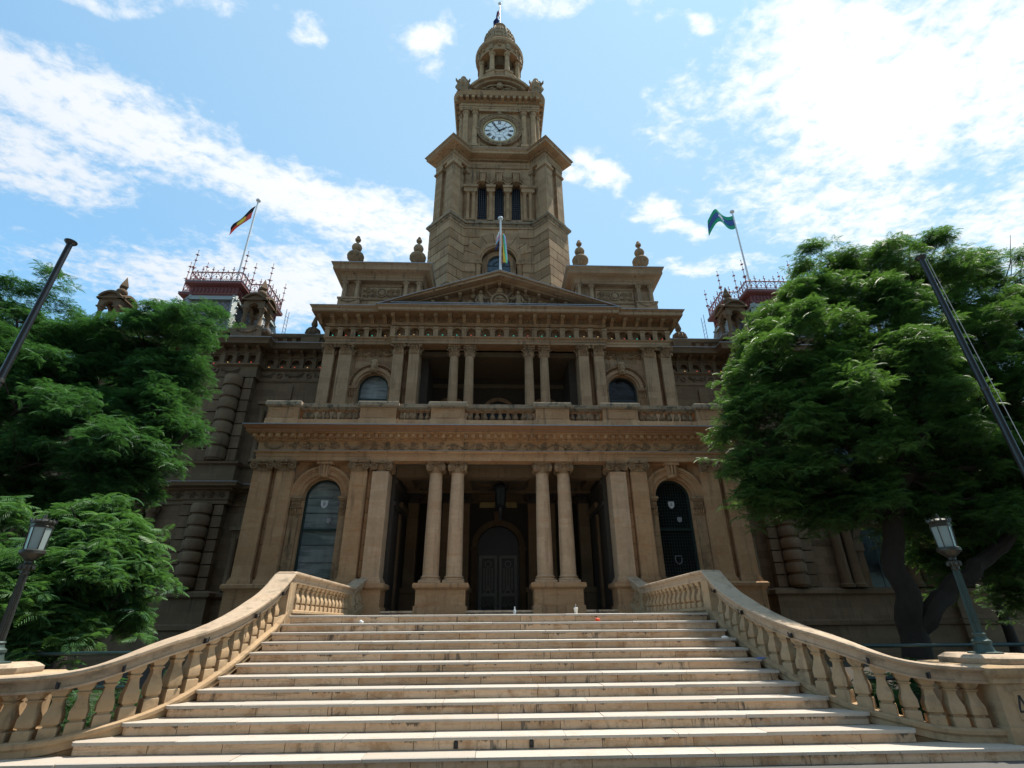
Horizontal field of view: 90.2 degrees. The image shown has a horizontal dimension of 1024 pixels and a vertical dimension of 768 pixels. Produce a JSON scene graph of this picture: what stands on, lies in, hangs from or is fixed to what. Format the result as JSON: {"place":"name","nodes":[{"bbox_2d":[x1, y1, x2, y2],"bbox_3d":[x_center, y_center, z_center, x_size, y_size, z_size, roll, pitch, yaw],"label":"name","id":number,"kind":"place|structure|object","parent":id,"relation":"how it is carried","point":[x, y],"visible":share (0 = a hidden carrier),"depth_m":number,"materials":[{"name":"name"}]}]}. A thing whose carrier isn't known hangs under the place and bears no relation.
{"place":"outdoors","nodes":[
{"label":"outdoors","id":0,"kind":"place"},
{"bbox_2d":[0,0,1023,368],"label":"sky","id":1,"kind":"structure","parent":0,"point":[137,133],"materials":[{"name":"blue"}]},
{"bbox_2d":[652,761,1023,767],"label":"pavement","id":2,"kind":"structure","parent":0,"point":[1000,764],"depth_m":6.91,"materials":[{"name":"stone"}]},
{"bbox_2d":[0,238,77,387],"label":"bare flagpole","id":3,"kind":"object","parent":2,"relation":"on","point":[25,330],"visible":1,"depth_m":7.63,"materials":[{"name":"grey metal"}]},
{"bbox_2d":[914,254,1023,477],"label":"bare flagpole","id":4,"kind":"object","parent":2,"relation":"on","point":[985,389],"visible":1,"depth_m":7.81,"materials":[{"name":"grey metal"}]},
{"label":"ground","id":5,"kind":"structure","parent":0,"visible":0},
{"bbox_2d":[5,651,132,689],"bbox_3d":[-12.724,5.174,8.263,12.800,1.402,0.064,1,-25,-2],"label":"pipe railing","id":6,"kind":"object","parent":5,"relation":"on","point":[96,653],"depth_m":8.71,"materials":[{"name":"metal"}]},
{"bbox_2d":[49,668,167,730],"bbox_3d":[-15.155,9.141,15.119,18.500,0.120,16.250,1,-25,-2],"label":"garden bed","id":7,"kind":"object","parent":5,"relation":"on","point":[143,678],"depth_m":17.24,"materials":[{"name":"green plant"}]},
{"bbox_2d":[48,668,100,732],"bbox_3d":[-7.634,5.587,8.652,1.430,1.394,1.585,1,-25,-2],"label":"shrub","id":8,"kind":"object","parent":7,"relation":"on","point":[73,698],"visible":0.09,"depth_m":8.64,"materials":[{"name":"green plant"}]},
{"bbox_2d":[0,259,162,519],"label":"feathery tree","id":9,"kind":"object","parent":7,"relation":"on","point":[49,339],"visible":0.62,"depth_m":14.73,"materials":[{"name":"green plant"}]},
{"bbox_2d":[0,492,188,668],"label":"young feathery tree","id":10,"kind":"object","parent":7,"relation":"on","point":[98,559],"visible":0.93,"depth_m":9.89,"materials":[{"name":"green plant"}]},
{"bbox_2d":[85,678,141,726],"bbox_3d":[-6.632,5.699,8.666,1.346,1.294,1.333,20,-32,-37],"label":"shrub","id":11,"kind":"object","parent":7,"relation":"on","point":[116,704],"visible":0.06,"depth_m":8.59,"materials":[{"name":"green plant"}]},
{"bbox_2d":[0,296,246,668],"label":"feathery tree","id":12,"kind":"object","parent":7,"relation":"on","point":[129,455],"visible":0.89,"depth_m":14.53,"materials":[{"name":"green plant"}]},
{"bbox_2d":[0,23,1023,669],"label":"town hall","id":13,"kind":"structure","parent":5,"relation":"on","point":[388,427],"depth_m":25.89,"materials":[{"name":"stone"}]},
{"bbox_2d":[158,542,170,546],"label":"pavilion window","id":14,"kind":"structure","parent":13,"relation":"in","point":[167,543],"depth_m":25.89,"materials":[{"name":"glass"}]},
{"bbox_2d":[219,527,240,590],"bbox_3d":[-13.435,8.472,26.276,2.413,4.039,0.432,1,-25,-2],"label":"wing window","id":15,"kind":"structure","parent":13,"relation":"in","point":[236,530],"depth_m":26.04,"materials":[{"name":"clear glass"}]},
{"bbox_2d":[236,198,260,280],"bbox_3d":[-19.245,-9.856,36.898,0.366,9.296,0.366,1,-25,-2],"label":"roof flagpole","id":16,"kind":"object","parent":13,"relation":"on","point":[258,200],"visible":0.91,"depth_m":37.23,"materials":[{"name":"white metal"}]},
{"bbox_2d":[229,206,255,234],"bbox_3d":[-20.165,-12.326,37.940,1.572,2.604,0.466,-4,-25,8],"label":"hanging flag","id":17,"kind":"object","parent":16,"relation":"attached to","point":[245,218],"visible":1,"depth_m":37.94,"materials":[{"name":"multicoloured fabric"}]},
{"bbox_2d":[248,386,292,462],"bbox_3d":[-13.485,2.217,29.211,2.413,4.699,0.432,1,-25,-2],"label":"wing window","id":18,"kind":"structure","parent":13,"relation":"in","point":[281,392],"depth_m":29.57,"materials":[{"name":"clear glass"}]},
{"bbox_2d":[293,480,340,579],"bbox_3d":[-7.420,5.596,19.751,1.461,3.791,0.152,1,-25,-2],"label":"arched window","id":19,"kind":"structure","parent":13,"relation":"in","point":[314,555],"depth_m":19.68,"materials":[{"name":"grey glass"}]},
{"bbox_2d":[357,376,387,414],"bbox_3d":[-7.429,1.219,27.141,1.600,3.645,0.127,1,-25,-2],"label":"upper window","id":20,"kind":"structure","parent":13,"relation":"in","point":[374,388],"depth_m":27.56,"materials":[{"name":"grey glass"}]},
{"bbox_2d":[481,398,513,419],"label":"loggia window","id":21,"kind":"structure","parent":13,"relation":"in","point":[501,401],"depth_m":30.34,"materials":[{"name":"glass"}]},
{"bbox_2d":[476,527,519,609],"bbox_3d":[-0.672,8.919,24.636,2.032,3.937,0.152,1,-25,-2],"label":"main door","id":22,"kind":"structure","parent":13,"relation":"in","point":[496,541],"depth_m":24.57,"materials":[{"name":"black wood"}]},
{"bbox_2d":[492,481,508,520],"bbox_3d":[-0.501,4.979,22.253,0.692,1.905,0.692,11,-27,-22],"label":"porch lantern","id":23,"kind":"object","parent":13,"relation":"hanging from","point":[500,488],"visible":0.97,"depth_m":22.12,"materials":[{"name":"black paint"}]},
{"bbox_2d":[498,216,502,269],"bbox_3d":[-0.691,-8.355,30.473,0.335,4.204,0.335,1,-25,-2],"label":"roof flagpole","id":24,"kind":"object","parent":13,"relation":"on","point":[500,218],"visible":0.91,"depth_m":30.36,"materials":[{"name":"white metal"}]},
{"bbox_2d":[495,232,498,250],"bbox_3d":[-0.889,-8.589,30.599,0.240,1.460,0.211,1,-25,-2],"label":"limp flag fold","id":25,"kind":"object","parent":24,"relation":"attached to","point":[497,242],"visible":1,"depth_m":30.54,"materials":[{"name":"blue fabric"}]},
{"bbox_2d":[502,233,507,264],"bbox_3d":[-0.410,-8.005,30.221,0.372,2.414,0.269,1,-25,-2],"label":"limp rainbow flag","id":26,"kind":"object","parent":24,"relation":"hanging from","point":[505,258],"visible":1,"depth_m":30.07,"materials":[{"name":"multicoloured fabric"}]},
{"bbox_2d":[608,378,638,415],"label":"upper window","id":27,"kind":"structure","parent":13,"relation":"in","point":[621,390],"depth_m":28.04,"materials":[{"name":"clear glass"}]},
{"bbox_2d":[656,481,699,577],"bbox_3d":[6.464,5.718,20.246,1.460,3.791,0.152,1,-25,-2],"label":"arched window","id":28,"kind":"structure","parent":13,"relation":"in","point":[680,554],"depth_m":20.17,"materials":[{"name":"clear glass"}]},
{"bbox_2d":[690,389,737,458],"bbox_3d":[11.898,2.439,30.117,2.413,4.699,0.432,1,-25,-2],"label":"wing window","id":29,"kind":"structure","parent":13,"relation":"in","point":[705,395],"depth_m":30.97,"materials":[{"name":"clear glass"}]},
{"bbox_2d":[730,210,751,288],"bbox_3d":[17.306,-9.479,38.175,0.366,9.169,0.366,1,-25,-2],"label":"roof flagpole","id":30,"kind":"object","parent":13,"relation":"on","point":[732,212],"visible":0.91,"depth_m":38.51,"materials":[{"name":"white metal"}]},
{"bbox_2d":[708,209,734,234],"bbox_3d":[16.187,-12.588,39.496,2.088,2.251,0.558,-4,-25,7],"label":"waving flag","id":31,"kind":"object","parent":30,"relation":"attached to","point":[716,216],"visible":1,"depth_m":39.55,"materials":[{"name":"teal fabric"}]},
{"bbox_2d":[750,526,761,576],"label":"wing window","id":32,"kind":"structure","parent":13,"relation":"in","point":[753,538],"depth_m":27.00,"materials":[{"name":"glass"}]},
{"bbox_2d":[787,406,861,463],"bbox_3d":[18.052,2.775,29.726,4.816,3.823,0.279,1,-25,-2],"label":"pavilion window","id":33,"kind":"structure","parent":13,"relation":"in","point":[843,406],"depth_m":29.28,"materials":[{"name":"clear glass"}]},
{"bbox_2d":[811,519,891,586],"bbox_3d":[18.101,8.863,26.870,4.816,3.429,0.279,1,-25,-2],"label":"window","id":34,"kind":"structure","parent":13,"relation":"in","point":[870,562],"depth_m":26.83,"materials":[{"name":"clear glass"}]},
{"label":"roof flagpole","id":35,"kind":"object","parent":13,"relation":"on","visible":0},
{"bbox_2d":[493,11,498,25],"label":"limp navy flag","id":36,"kind":"object","parent":35,"relation":"attached to","point":[496,20],"visible":0.91,"depth_m":54.18,"materials":[{"name":"blue fabric"}]},
{"bbox_2d":[0,613,1023,767],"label":"stone staircase","id":37,"kind":"structure","parent":5,"relation":"on","point":[618,690],"depth_m":8.11,"materials":[{"name":"beige stone"}]},
{"bbox_2d":[87,691,102,721],"bbox_3d":[-6.411,5.048,7.787,0.278,0.648,0.358,1,-25,-2],"label":"fern weed","id":38,"kind":"object","parent":37,"relation":"on","point":[94,705],"visible":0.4,"depth_m":7.80,"materials":[{"name":"green plant"}]},
{"bbox_2d":[0,572,366,759],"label":"stair balustrade","id":39,"kind":"object","parent":37,"relation":"on","point":[30,722],"visible":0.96,"depth_m":8.07,"materials":[{"name":"stone"}]},
{"bbox_2d":[0,514,58,663],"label":"lamp post","id":40,"kind":"object","parent":39,"relation":"on","point":[37,538],"visible":1,"depth_m":8.44,"materials":[{"name":"grey metal"}]},
{"bbox_2d":[627,570,1023,744],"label":"stair balustrade","id":41,"kind":"object","parent":37,"relation":"on","point":[966,697],"visible":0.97,"depth_m":8.27,"materials":[{"name":"stone"}]},
{"bbox_2d":[925,514,1003,653],"bbox_3d":[7.812,3.415,8.911,0.480,2.280,0.480,1,-25,-2],"label":"lamp post","id":42,"kind":"object","parent":41,"relation":"on","point":[942,531],"visible":1,"depth_m":8.94,"materials":[{"name":"grey metal"}]},
{"bbox_2d":[827,661,923,718],"bbox_3d":[14.325,9.399,16.171,18.500,0.120,16.250,1,-25,-2],"label":"garden bed","id":43,"kind":"object","parent":5,"relation":"on","point":[847,666],"depth_m":19.43,"materials":[{"name":"green plant"}]},
{"bbox_2d":[693,224,1023,701],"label":"feathery tree","id":44,"kind":"object","parent":43,"relation":"on","point":[862,363],"visible":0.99,"depth_m":13.71,"materials":[{"name":"green plant"}]},
{"bbox_2d":[850,671,903,714],"bbox_3d":[6.559,5.814,9.136,1.346,1.294,1.333,20,-32,-37],"label":"shrub","id":45,"kind":"object","parent":43,"relation":"on","point":[874,693],"visible":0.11,"depth_m":9.10,"materials":[{"name":"green plant"}]},
{"bbox_2d":[865,658,925,718],"bbox_3d":[7.587,6.010,9.650,1.459,1.489,1.522,10,-27,-22],"label":"shrub","id":46,"kind":"object","parent":43,"relation":"on","point":[912,684],"visible":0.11,"depth_m":9.67,"materials":[{"name":"green plant"}]},
{"bbox_2d":[848,235,1023,629],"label":"feathery tree","id":47,"kind":"object","parent":43,"relation":"on","point":[994,323],"visible":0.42,"depth_m":15.72,"materials":[{"name":"green plant"}]},
{"bbox_2d":[859,642,1023,680],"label":"pipe railing","id":48,"kind":"object","parent":5,"relation":"on","point":[869,678],"depth_m":9.24,"materials":[{"name":"metal"}]},
{"bbox_2d":[869,335,1022,652],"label":"yellow green tree","id":49,"kind":"object","parent":5,"relation":"on","point":[1010,634],"visible":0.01,"depth_m":23.90,"materials":[{"name":"green plant"}]}
]}

